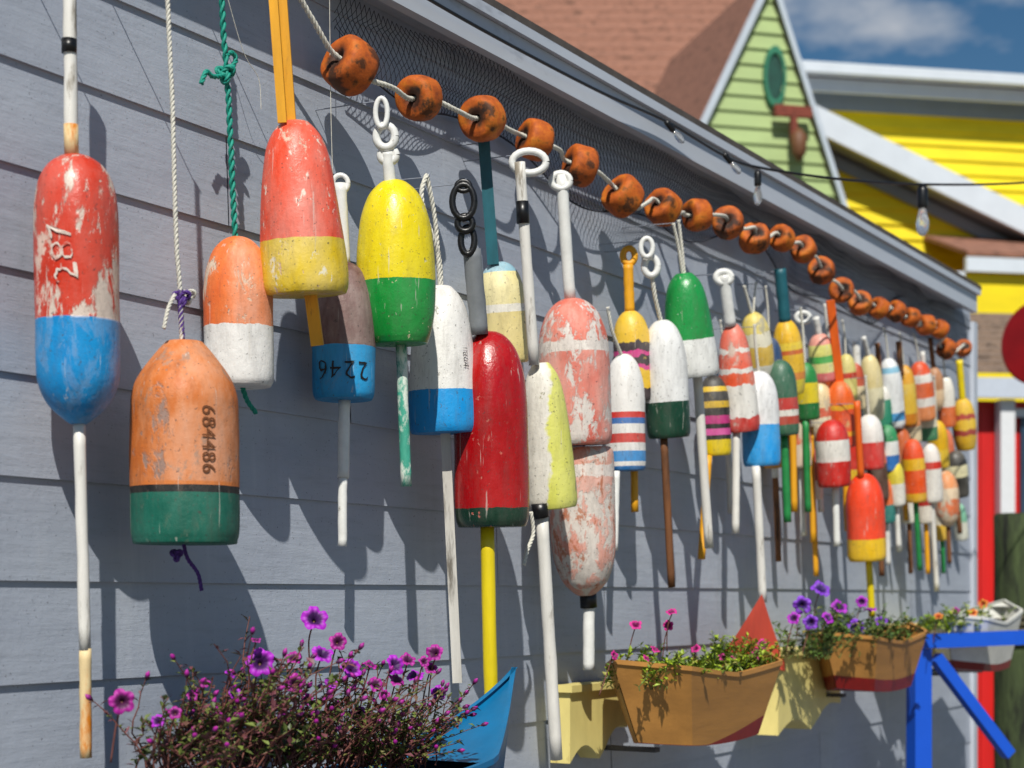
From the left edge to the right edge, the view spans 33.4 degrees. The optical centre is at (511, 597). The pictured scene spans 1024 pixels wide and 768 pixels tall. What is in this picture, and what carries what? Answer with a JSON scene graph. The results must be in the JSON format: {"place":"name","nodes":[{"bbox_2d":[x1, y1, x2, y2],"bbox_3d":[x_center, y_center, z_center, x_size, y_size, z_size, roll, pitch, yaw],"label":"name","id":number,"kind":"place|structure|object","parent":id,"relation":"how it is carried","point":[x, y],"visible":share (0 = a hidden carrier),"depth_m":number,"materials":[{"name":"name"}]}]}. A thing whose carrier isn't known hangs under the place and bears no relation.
{"place":"outdoors","nodes":[
{"label":"outdoors","id":0,"kind":"place"},
{"bbox_2d":[783,0,1023,73],"label":"sky","id":1,"kind":"structure","parent":0,"point":[968,35],"materials":[{"name":"blue"}]},
{"label":"ground","id":2,"kind":"structure","parent":0,"visible":0},
{"bbox_2d":[0,0,981,767],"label":"grey building","id":3,"kind":"structure","parent":2,"relation":"on","point":[378,586],"depth_m":3.11,"materials":[{"name":"paint"}]},
{"bbox_2d":[33,0,119,757],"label":"lobster buoy","id":4,"kind":"object","parent":3,"relation":"hanging from","point":[76,275],"visible":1,"depth_m":2.31,"materials":[{"name":"paint"}]},
{"bbox_2d":[129,0,239,590],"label":"lobster buoy","id":5,"kind":"object","parent":3,"relation":"hanging from","point":[184,474],"visible":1,"depth_m":2.41,"materials":[{"name":"paint"}]},
{"bbox_2d":[199,0,273,414],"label":"lobster buoy","id":6,"kind":"object","parent":3,"relation":"hanging from","point":[238,322],"visible":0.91,"depth_m":2.64,"materials":[{"name":"paint"}]},
{"bbox_2d":[260,0,348,345],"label":"lobster buoy","id":7,"kind":"object","parent":3,"relation":"hanging from","point":[303,253],"visible":0.99,"depth_m":2.63,"materials":[{"name":"paint"}]},
{"bbox_2d":[312,172,375,546],"bbox_3d":[-0.288,-0.405,2.916,0.108,0.637,0.119,0,0,-26],"label":"lobster buoy","id":8,"kind":"object","parent":3,"relation":"hanging from","point":[343,365],"visible":0.75,"depth_m":2.87,"materials":[{"name":"paint"}]},
{"bbox_2d":[315,95,435,486],"bbox_3d":[-0.233,-0.522,2.928,0.205,0.660,0.136,0,0,-13],"label":"lobster buoy","id":9,"kind":"object","parent":3,"relation":"hanging from","point":[395,260],"visible":0.94,"depth_m":2.89,"materials":[{"name":"paint"}]},
{"bbox_2d":[321,667,516,767],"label":"boat planter","id":10,"kind":"object","parent":3,"relation":"attached to","point":[484,746],"visible":0.62,"depth_m":3.04,"materials":[{"name":"blue paint"}]},
{"bbox_2d":[85,615,363,767],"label":"petunia plant","id":11,"kind":"object","parent":10,"relation":"in","point":[185,748],"visible":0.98,"depth_m":2.37,"materials":[{"name":"purple plant"}]},
{"bbox_2d":[195,606,441,767],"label":"petunia plant","id":12,"kind":"object","parent":10,"relation":"in","point":[319,727],"visible":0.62,"depth_m":2.58,"materials":[{"name":"purple plant"}]},
{"bbox_2d":[289,644,488,767],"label":"petunia plant","id":13,"kind":"object","parent":10,"relation":"in","point":[398,743],"visible":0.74,"depth_m":2.76,"materials":[{"name":"purple plant"}]},
{"bbox_2d":[400,173,473,682],"bbox_3d":[-0.140,-0.305,3.136,0.166,0.930,0.134,0,0,-33],"label":"lobster buoy","id":14,"kind":"object","parent":3,"relation":"hanging from","point":[440,397],"visible":0.84,"depth_m":3.10,"materials":[{"name":"paint"}]},
{"bbox_2d":[414,178,528,693],"bbox_3d":[-0.087,-0.228,3.155,0.249,1.061,0.144,0,0,-23],"label":"lobster buoy","id":15,"kind":"object","parent":3,"relation":"hanging from","point":[491,471],"visible":0.95,"depth_m":3.12,"materials":[{"name":"paint"}]},
{"bbox_2d":[459,141,527,361],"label":"lobster buoy","id":16,"kind":"object","parent":3,"relation":"hanging from","point":[504,297],"visible":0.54,"depth_m":3.36,"materials":[{"name":"paint"}]},
{"bbox_2d":[463,147,576,760],"bbox_3d":[0.026,-0.274,3.389,0.183,1.199,0.179,0,0,-43],"label":"lobster buoy","id":17,"kind":"object","parent":3,"relation":"hanging from","point":[552,481],"visible":0.92,"depth_m":3.34,"materials":[{"name":"paint"}]},
{"bbox_2d":[515,170,611,445],"bbox_3d":[0.115,-0.597,3.575,0.188,0.566,0.160,0,0,30],"label":"lobster buoy","id":18,"kind":"object","parent":3,"relation":"hanging from","point":[573,347],"visible":0.79,"depth_m":3.50,"materials":[{"name":"paint"}]},
{"bbox_2d":[550,446,615,669],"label":"lobster buoy","id":19,"kind":"object","parent":3,"relation":"hanging from","point":[583,536],"visible":0.87,"depth_m":3.56,"materials":[{"name":"paint"}]},
{"bbox_2d":[550,680,626,763],"bbox_3d":[0.177,0.272,3.778,0.058,0.168,0.294,0,0,30],"label":"scalloped shelf","id":20,"kind":"object","parent":3,"relation":"attached to","point":[591,719],"visible":0.83,"depth_m":3.72,"materials":[{"name":"yellow paint"}]},
{"bbox_2d":[597,306,645,550],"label":"lobster buoy","id":21,"kind":"object","parent":3,"relation":"hanging from","point":[627,444],"visible":0.91,"depth_m":3.77,"materials":[{"name":"paint"}]},
{"bbox_2d":[607,245,650,400],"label":"lobster buoy","id":22,"kind":"object","parent":3,"relation":"hanging from","point":[631,331],"visible":0.59,"depth_m":3.87,"materials":[{"name":"paint"}]},
{"bbox_2d":[298,0,964,353],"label":"garland rope","id":23,"kind":"object","parent":3,"relation":"hanging from","point":[327,45],"visible":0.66,"depth_m":3.43,"materials":[{"name":"fabric"}]},
{"bbox_2d":[320,34,378,96],"bbox_3d":[-0.277,-0.908,2.916,0.097,0.100,0.082,0,0,45],"label":"net float","id":24,"kind":"object","parent":23,"relation":"hanging from","point":[353,71],"visible":0.98,"depth_m":2.89,"materials":[{"name":"brown plastic"}]},
{"bbox_2d":[395,75,442,121],"bbox_3d":[-0.169,-0.906,3.099,0.082,0.085,0.069,0,0,30],"label":"net float","id":25,"kind":"object","parent":23,"relation":"hanging from","point":[426,91],"visible":0.97,"depth_m":3.08,"materials":[{"name":"brown plastic"}]},
{"bbox_2d":[458,95,506,141],"bbox_3d":[-0.057,-0.923,3.291,0.087,0.091,0.070,0,0,30],"label":"net float","id":26,"kind":"object","parent":23,"relation":"hanging from","point":[489,110],"visible":0.98,"depth_m":3.27,"materials":[{"name":"brown plastic"}]},
{"bbox_2d":[515,118,554,161],"bbox_3d":[0.046,-0.930,3.469,0.065,0.085,0.083,0,0,-31],"label":"net float","id":27,"kind":"object","parent":23,"relation":"hanging from","point":[540,134],"visible":0.84,"depth_m":3.44,"materials":[{"name":"brown plastic"}]},
{"bbox_2d":[561,144,598,187],"bbox_3d":[0.146,-0.920,3.637,0.070,0.090,0.087,0,0,-25],"label":"net float","id":28,"kind":"object","parent":23,"relation":"hanging from","point":[582,168],"visible":0.88,"depth_m":3.61,"materials":[{"name":"brown plastic"}]},
{"bbox_2d":[601,174,643,217],"bbox_3d":[0.248,-0.896,3.812,0.090,0.098,0.092,0,0,-36],"label":"net float","id":29,"kind":"object","parent":23,"relation":"hanging from","point":[625,199],"visible":0.98,"depth_m":3.78,"materials":[{"name":"brown plastic"}]},
{"bbox_2d":[644,188,682,226],"bbox_3d":[0.354,-0.912,3.993,0.088,0.089,0.077,0,0,30],"label":"net float","id":30,"kind":"object","parent":23,"relation":"hanging from","point":[668,209],"visible":0.98,"depth_m":3.97,"materials":[{"name":"brown plastic"}]},
{"bbox_2d":[681,198,712,231],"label":"net float","id":31,"kind":"object","parent":23,"relation":"hanging from","point":[701,211],"visible":0.98,"depth_m":4.13,"materials":[{"name":"brown plastic"}]},
{"bbox_2d":[712,205,744,239],"bbox_3d":[0.547,-0.949,4.324,0.082,0.083,0.062,0,0,12],"label":"net float","id":32,"kind":"object","parent":23,"relation":"hanging from","point":[732,228],"visible":0.94,"depth_m":4.30,"materials":[{"name":"brown plastic"}]},
{"bbox_2d":[738,222,769,253],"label":"net float","id":33,"kind":"object","parent":23,"relation":"hanging from","point":[750,242],"visible":0.97,"depth_m":4.45,"materials":[{"name":"brown plastic"}]},
{"bbox_2d":[770,224,795,251],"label":"net float","id":34,"kind":"object","parent":23,"relation":"hanging from","point":[785,241],"visible":0.94,"depth_m":4.62,"materials":[{"name":"brown plastic"}]},
{"bbox_2d":[790,235,816,262],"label":"net float","id":35,"kind":"object","parent":23,"relation":"hanging from","point":[807,252],"visible":0.96,"depth_m":4.76,"materials":[{"name":"brown plastic"}]},
{"bbox_2d":[808,256,835,284],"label":"net float","id":36,"kind":"object","parent":23,"relation":"hanging from","point":[825,274],"visible":0.98,"depth_m":4.89,"materials":[{"name":"brown plastic"}]},
{"bbox_2d":[828,277,853,302],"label":"net float","id":37,"kind":"object","parent":23,"relation":"hanging from","point":[836,294],"visible":0.91,"depth_m":5.03,"materials":[{"name":"brown plastic"}]},
{"bbox_2d":[848,290,871,315],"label":"net float","id":38,"kind":"object","parent":23,"relation":"hanging from","point":[861,308],"visible":0.91,"depth_m":5.18,"materials":[{"name":"brown plastic"}]},
{"bbox_2d":[869,297,889,318],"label":"net float","id":39,"kind":"object","parent":23,"relation":"hanging from","point":[880,309],"visible":0.89,"depth_m":5.33,"materials":[{"name":"brown plastic"}]},
{"bbox_2d":[885,300,906,322],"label":"net float","id":40,"kind":"object","parent":23,"relation":"hanging from","point":[897,313],"visible":0.91,"depth_m":5.48,"materials":[{"name":"brown plastic"}]},
{"bbox_2d":[936,338,956,359],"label":"net float","id":41,"kind":"object","parent":23,"relation":"hanging from","point":[948,350],"visible":1,"depth_m":5.97,"materials":[{"name":"brown plastic"}]},
{"bbox_2d":[599,236,690,587],"bbox_3d":[0.314,-0.417,3.888,0.216,0.788,0.122,0,0,-28],"label":"lobster buoy","id":42,"kind":"object","parent":3,"relation":"hanging from","point":[667,408],"visible":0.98,"depth_m":3.87,"materials":[{"name":"paint"}]},
{"bbox_2d":[333,0,969,358],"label":"fishing net","id":43,"kind":"object","parent":3,"relation":"hanging from","point":[951,337],"visible":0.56,"depth_m":3.91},
{"bbox_2d":[622,219,718,548],"bbox_3d":[0.391,-0.493,3.977,0.242,0.753,0.141,0,0,-22],"label":"lobster buoy","id":44,"kind":"object","parent":3,"relation":"hanging from","point":[687,313],"visible":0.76,"depth_m":3.93,"materials":[{"name":"paint"}]},
{"bbox_2d":[604,652,782,752],"bbox_3d":[0.384,0.234,3.910,0.298,0.214,0.867,0,0,30],"label":"boat planter","id":45,"kind":"object","parent":3,"relation":"attached to","point":[692,706],"visible":0.85,"depth_m":3.67,"materials":[{"name":"brown wood"}]},
{"bbox_2d":[599,608,786,694],"bbox_3d":[0.419,0.146,3.841,0.214,0.246,0.858,0,0,30],"label":"petunia plant","id":46,"kind":"object","parent":45,"relation":"in","point":[730,661],"visible":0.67,"depth_m":3.86,"materials":[{"name":"green plant"}]},
{"bbox_2d":[726,595,784,670],"bbox_3d":[0.615,0.096,4.262,0.007,0.210,0.680,0,0,21],"label":"pennant","id":47,"kind":"object","parent":45,"relation":"in","point":[757,624],"visible":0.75,"depth_m":4.27,"materials":[{"name":"red fabric"}]},
{"bbox_2d":[688,375,730,559],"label":"lobster buoy","id":48,"kind":"object","parent":3,"relation":"hanging from","point":[717,414],"visible":0.82,"depth_m":4.22,"materials":[{"name":"paint"}]},
{"bbox_2d":[712,319,731,513],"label":"lobster buoy","id":49,"kind":"object","parent":3,"relation":"hanging from","point":[728,459],"visible":0.09,"depth_m":4.45,"materials":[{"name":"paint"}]},
{"bbox_2d":[427,0,1023,185],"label":"light string wire","id":50,"kind":"object","parent":3,"relation":"attached to","point":[460,17],"visible":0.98,"depth_m":4.03,"materials":[{"name":"black plastic"}]},
{"bbox_2d":[916,185,928,235],"bbox_3d":[1.169,-1.100,4.863,0.038,0.144,0.038,0,0,30],"label":"light bulb","id":51,"kind":"object","parent":50,"relation":"hanging from","point":[922,224],"visible":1,"depth_m":4.85,"materials":[{"name":"clear glass"}]},
{"bbox_2d":[695,268,759,533],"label":"lobster buoy","id":52,"kind":"object","parent":3,"relation":"hanging from","point":[736,374],"visible":0.91,"depth_m":4.26,"materials":[{"name":"paint"}]},
{"bbox_2d":[716,323,780,602],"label":"lobster buoy","id":53,"kind":"object","parent":3,"relation":"hanging from","point":[761,446],"visible":0.9,"depth_m":4.33,"materials":[{"name":"paint"}]},
{"bbox_2d":[738,281,773,374],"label":"lobster buoy","id":54,"kind":"object","parent":3,"relation":"hanging from","point":[765,349],"visible":0.67,"depth_m":4.53,"materials":[{"name":"paint"}]},
{"bbox_2d":[751,285,782,477],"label":"lobster buoy","id":55,"kind":"object","parent":3,"relation":"hanging from","point":[777,351],"visible":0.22,"depth_m":4.66,"materials":[{"name":"paint"}]},
{"bbox_2d":[764,439,781,561],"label":"lobster buoy","id":56,"kind":"object","parent":3,"relation":"hanging from","point":[777,532],"visible":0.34,"depth_m":4.73,"materials":[{"name":"paint"}]},
{"bbox_2d":[755,268,804,511],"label":"lobster buoy","id":57,"kind":"object","parent":3,"relation":"hanging from","point":[787,336],"visible":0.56,"depth_m":4.67,"materials":[{"name":"paint"}]},
{"bbox_2d":[770,360,798,521],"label":"lobster buoy","id":58,"kind":"object","parent":3,"relation":"hanging from","point":[782,375],"visible":0.81,"depth_m":4.56,"materials":[{"name":"paint"}]},
{"bbox_2d":[775,307,819,542],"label":"lobster buoy","id":59,"kind":"object","parent":3,"relation":"hanging from","point":[808,404],"visible":0.74,"depth_m":4.81,"materials":[{"name":"paint"}]},
{"bbox_2d":[757,646,840,735],"bbox_3d":[0.778,0.253,4.736,0.128,0.223,0.505,0,0,30],"label":"scalloped shelf","id":60,"kind":"object","parent":3,"relation":"attached to","point":[799,699],"visible":0.52,"depth_m":4.63,"materials":[{"name":"yellow paint"}]},
{"bbox_2d":[788,420,811,535],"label":"lobster buoy","id":61,"kind":"object","parent":3,"relation":"hanging from","point":[803,514],"visible":0.54,"depth_m":4.87,"materials":[{"name":"paint"}]},
{"bbox_2d":[794,310,834,382],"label":"lobster buoy","id":62,"kind":"object","parent":3,"relation":"hanging from","point":[820,358],"visible":0.91,"depth_m":4.95,"materials":[{"name":"paint"}]},
{"bbox_2d":[812,445,822,575],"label":"lobster buoy","id":63,"kind":"object","parent":3,"relation":"hanging from","point":[818,492],"visible":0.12,"depth_m":4.95,"materials":[{"name":"paint"}]},
{"bbox_2d":[810,383,830,511],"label":"lobster buoy","id":64,"kind":"object","parent":3,"relation":"hanging from","point":[824,401],"visible":0.36,"depth_m":4.96,"materials":[{"name":"paint"}]},
{"bbox_2d":[796,299,855,530],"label":"lobster buoy","id":65,"kind":"object","parent":3,"relation":"hanging from","point":[841,398],"visible":0.59,"depth_m":4.95,"materials":[{"name":"paint"}]},
{"bbox_2d":[809,419,850,545],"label":"lobster buoy","id":66,"kind":"object","parent":3,"relation":"hanging from","point":[833,457],"visible":1,"depth_m":4.76,"materials":[{"name":"paint"}]},
{"bbox_2d":[837,320,857,398],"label":"lobster buoy","id":67,"kind":"object","parent":3,"relation":"hanging from","point":[848,366],"visible":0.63,"depth_m":5.24,"materials":[{"name":"paint"}]},
{"bbox_2d":[829,401,885,616],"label":"lobster buoy","id":68,"kind":"object","parent":3,"relation":"hanging from","point":[865,525],"visible":1,"depth_m":4.94,"materials":[{"name":"paint"}]},
{"bbox_2d":[854,363,865,409],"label":"lobster buoy","id":69,"kind":"object","parent":3,"relation":"hanging from","point":[861,398],"visible":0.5,"depth_m":5.27,"materials":[{"name":"paint"}]},
{"bbox_2d":[849,336,884,419],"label":"lobster buoy","id":70,"kind":"object","parent":3,"relation":"hanging from","point":[869,365],"visible":0.61,"depth_m":5.37,"materials":[{"name":"paint"}]},
{"bbox_2d":[849,375,884,469],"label":"lobster buoy","id":71,"kind":"object","parent":3,"relation":"hanging from","point":[873,446],"visible":0.84,"depth_m":5.21,"materials":[{"name":"paint"}]},
{"bbox_2d":[807,622,927,696],"bbox_3d":[0.991,0.178,4.948,0.298,0.204,0.779,0,0,30],"label":"boat planter","id":72,"kind":"object","parent":3,"relation":"attached to","point":[883,665],"visible":0.77,"depth_m":4.73,"materials":[{"name":"brown wood"}]},
{"bbox_2d":[771,580,942,659],"bbox_3d":[0.942,0.062,4.741,0.294,0.215,0.948,0,0,30],"label":"petunia plant","id":73,"kind":"object","parent":72,"relation":"in","point":[813,649],"visible":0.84,"depth_m":4.54,"materials":[{"name":"green plant"}]},
{"bbox_2d":[867,454,888,575],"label":"lobster buoy","id":74,"kind":"object","parent":3,"relation":"hanging from","point":[880,476],"visible":0.16,"depth_m":5.38,"materials":[{"name":"paint"}]},
{"bbox_2d":[868,343,892,425],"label":"lobster buoy","id":75,"kind":"object","parent":3,"relation":"hanging from","point":[887,419],"visible":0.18,"depth_m":5.50,"materials":[{"name":"paint"}]},
{"bbox_2d":[866,328,904,551],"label":"lobster buoy","id":76,"kind":"object","parent":3,"relation":"hanging from","point":[892,380],"visible":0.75,"depth_m":5.51,"materials":[{"name":"paint"}]},
{"bbox_2d":[884,479,895,564],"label":"lobster buoy","id":77,"kind":"object","parent":3,"relation":"hanging from","point":[890,514],"visible":0.57,"depth_m":5.43,"materials":[{"name":"paint"}]},
{"bbox_2d":[882,425,899,471],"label":"lobster buoy","id":78,"kind":"object","parent":3,"relation":"hanging from","point":[891,445],"visible":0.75,"depth_m":5.40,"materials":[{"name":"paint"}]},
{"bbox_2d":[888,463,905,547],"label":"lobster buoy","id":79,"kind":"object","parent":3,"relation":"hanging from","point":[896,478],"visible":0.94,"depth_m":5.42,"materials":[{"name":"paint"}]},
{"bbox_2d":[880,333,917,425],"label":"lobster buoy","id":80,"kind":"object","parent":3,"relation":"hanging from","point":[910,397],"visible":0.76,"depth_m":5.62,"materials":[{"name":"paint"}]},
{"bbox_2d":[896,428,910,520],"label":"lobster buoy","id":81,"kind":"object","parent":3,"relation":"hanging from","point":[903,435],"visible":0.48,"depth_m":5.55,"materials":[{"name":"paint"}]},
{"bbox_2d":[900,503,913,573],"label":"lobster buoy","id":82,"kind":"object","parent":3,"relation":"hanging from","point":[909,535],"visible":0.45,"depth_m":5.76,"materials":[{"name":"paint"}]},
{"bbox_2d":[902,439,926,570],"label":"lobster buoy","id":83,"kind":"object","parent":3,"relation":"hanging from","point":[913,464],"visible":0.94,"depth_m":5.53,"materials":[{"name":"paint"}]},
{"bbox_2d":[901,332,935,421],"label":"lobster buoy","id":84,"kind":"object","parent":3,"relation":"hanging from","point":[921,371],"visible":0.82,"depth_m":5.75,"materials":[{"name":"paint"}]},
{"bbox_2d":[903,351,937,441],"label":"lobster buoy","id":85,"kind":"object","parent":3,"relation":"hanging from","point":[929,429],"visible":0.48,"depth_m":5.82,"materials":[{"name":"paint"}]},
{"bbox_2d":[918,500,932,573],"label":"lobster buoy","id":86,"kind":"object","parent":3,"relation":"hanging from","point":[925,513],"visible":0.52,"depth_m":5.80,"materials":[{"name":"paint"}]},
{"bbox_2d":[919,337,944,411],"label":"lobster buoy","id":87,"kind":"object","parent":3,"relation":"hanging from","point":[939,382],"visible":0.61,"depth_m":5.99,"materials":[{"name":"paint"}]},
{"bbox_2d":[922,443,942,590],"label":"lobster buoy","id":88,"kind":"object","parent":3,"relation":"hanging from","point":[934,481],"visible":0.84,"depth_m":5.76,"materials":[{"name":"paint"}]},
{"bbox_2d":[927,375,949,468],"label":"lobster buoy","id":89,"kind":"object","parent":3,"relation":"hanging from","point":[941,443],"visible":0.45,"depth_m":5.93,"materials":[{"name":"paint"}]},
{"bbox_2d":[935,512,945,573],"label":"lobster buoy","id":90,"kind":"object","parent":3,"relation":"hanging from","point":[940,532],"visible":0.3,"depth_m":6.07,"materials":[{"name":"paint"}]},
{"bbox_2d":[925,352,956,427],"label":"lobster buoy","id":91,"kind":"object","parent":3,"relation":"hanging from","point":[947,415],"visible":0.84,"depth_m":6.05,"materials":[{"name":"paint"}]},
{"bbox_2d":[935,471,959,563],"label":"lobster buoy","id":92,"kind":"object","parent":3,"relation":"hanging from","point":[947,508],"visible":0.84,"depth_m":5.87,"materials":[{"name":"paint"}]},
{"bbox_2d":[935,359,976,450],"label":"lobster buoy","id":93,"kind":"object","parent":3,"relation":"hanging from","point":[965,432],"visible":0.97,"depth_m":6.09,"materials":[{"name":"paint"}]},
{"bbox_2d":[944,450,968,533],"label":"lobster buoy","id":94,"kind":"object","parent":3,"relation":"hanging from","point":[957,468],"visible":0.56,"depth_m":6.06,"materials":[{"name":"paint"}]},
{"bbox_2d":[927,599,1022,675],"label":"boat planter","id":95,"kind":"object","parent":3,"relation":"attached to","point":[980,659],"visible":0.59,"depth_m":5.52,"materials":[{"name":"white paint"}]},
{"bbox_2d":[907,599,1016,642],"bbox_3d":[1.437,0.073,5.503,0.217,0.136,0.716,0,0,30],"label":"petunia plant","id":96,"kind":"object","parent":95,"relation":"in","point":[954,611],"visible":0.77,"depth_m":5.34,"materials":[{"name":"green plant"}]},
{"bbox_2d":[496,0,848,207],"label":"green house","id":97,"kind":"structure","parent":2,"relation":"on","point":[734,70],"depth_m":14.28,"materials":[{"name":"wood"}]},
{"bbox_2d":[773,104,811,160],"bbox_3d":[2.292,-3.782,13.901,0.324,0.450,0.138,0,0,-5],"label":"wall lamp","id":98,"kind":"object","parent":97,"relation":"attached to","point":[797,135],"visible":1,"depth_m":13.88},
{"bbox_2d":[802,60,1023,400],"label":"yellow house","id":99,"kind":"structure","parent":2,"relation":"on","point":[884,123],"depth_m":16.55,"materials":[{"name":"wood"}]},
{"bbox_2d":[906,630,1023,767],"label":"blue railing","id":100,"kind":"object","parent":2,"relation":"on","point":[919,722],"visible":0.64,"depth_m":5.32,"materials":[{"name":"paint"}]},
{"bbox_2d":[970,313,1023,767],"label":"red shop","id":101,"kind":"structure","parent":2,"relation":"on","point":[1000,455],"depth_m":10.40,"materials":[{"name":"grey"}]},
{"bbox_2d":[1001,305,1023,382],"bbox_3d":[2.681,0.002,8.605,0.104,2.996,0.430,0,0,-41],"label":"round sign","id":102,"kind":"object","parent":101,"relation":"attached to","point":[1012,346],"visible":1,"depth_m":8.67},
{"bbox_2d":[1015,409,1023,512],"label":"window pane","id":103,"kind":"structure","parent":101,"relation":"in","point":[1019,413],"depth_m":10.39,"materials":[{"name":"glass"}]},
{"bbox_2d":[993,513,1023,767],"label":"wooden piling","id":104,"kind":"object","parent":2,"relation":"on","point":[1009,587],"visible":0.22,"depth_m":6.82,"materials":[{"name":"green wood"}]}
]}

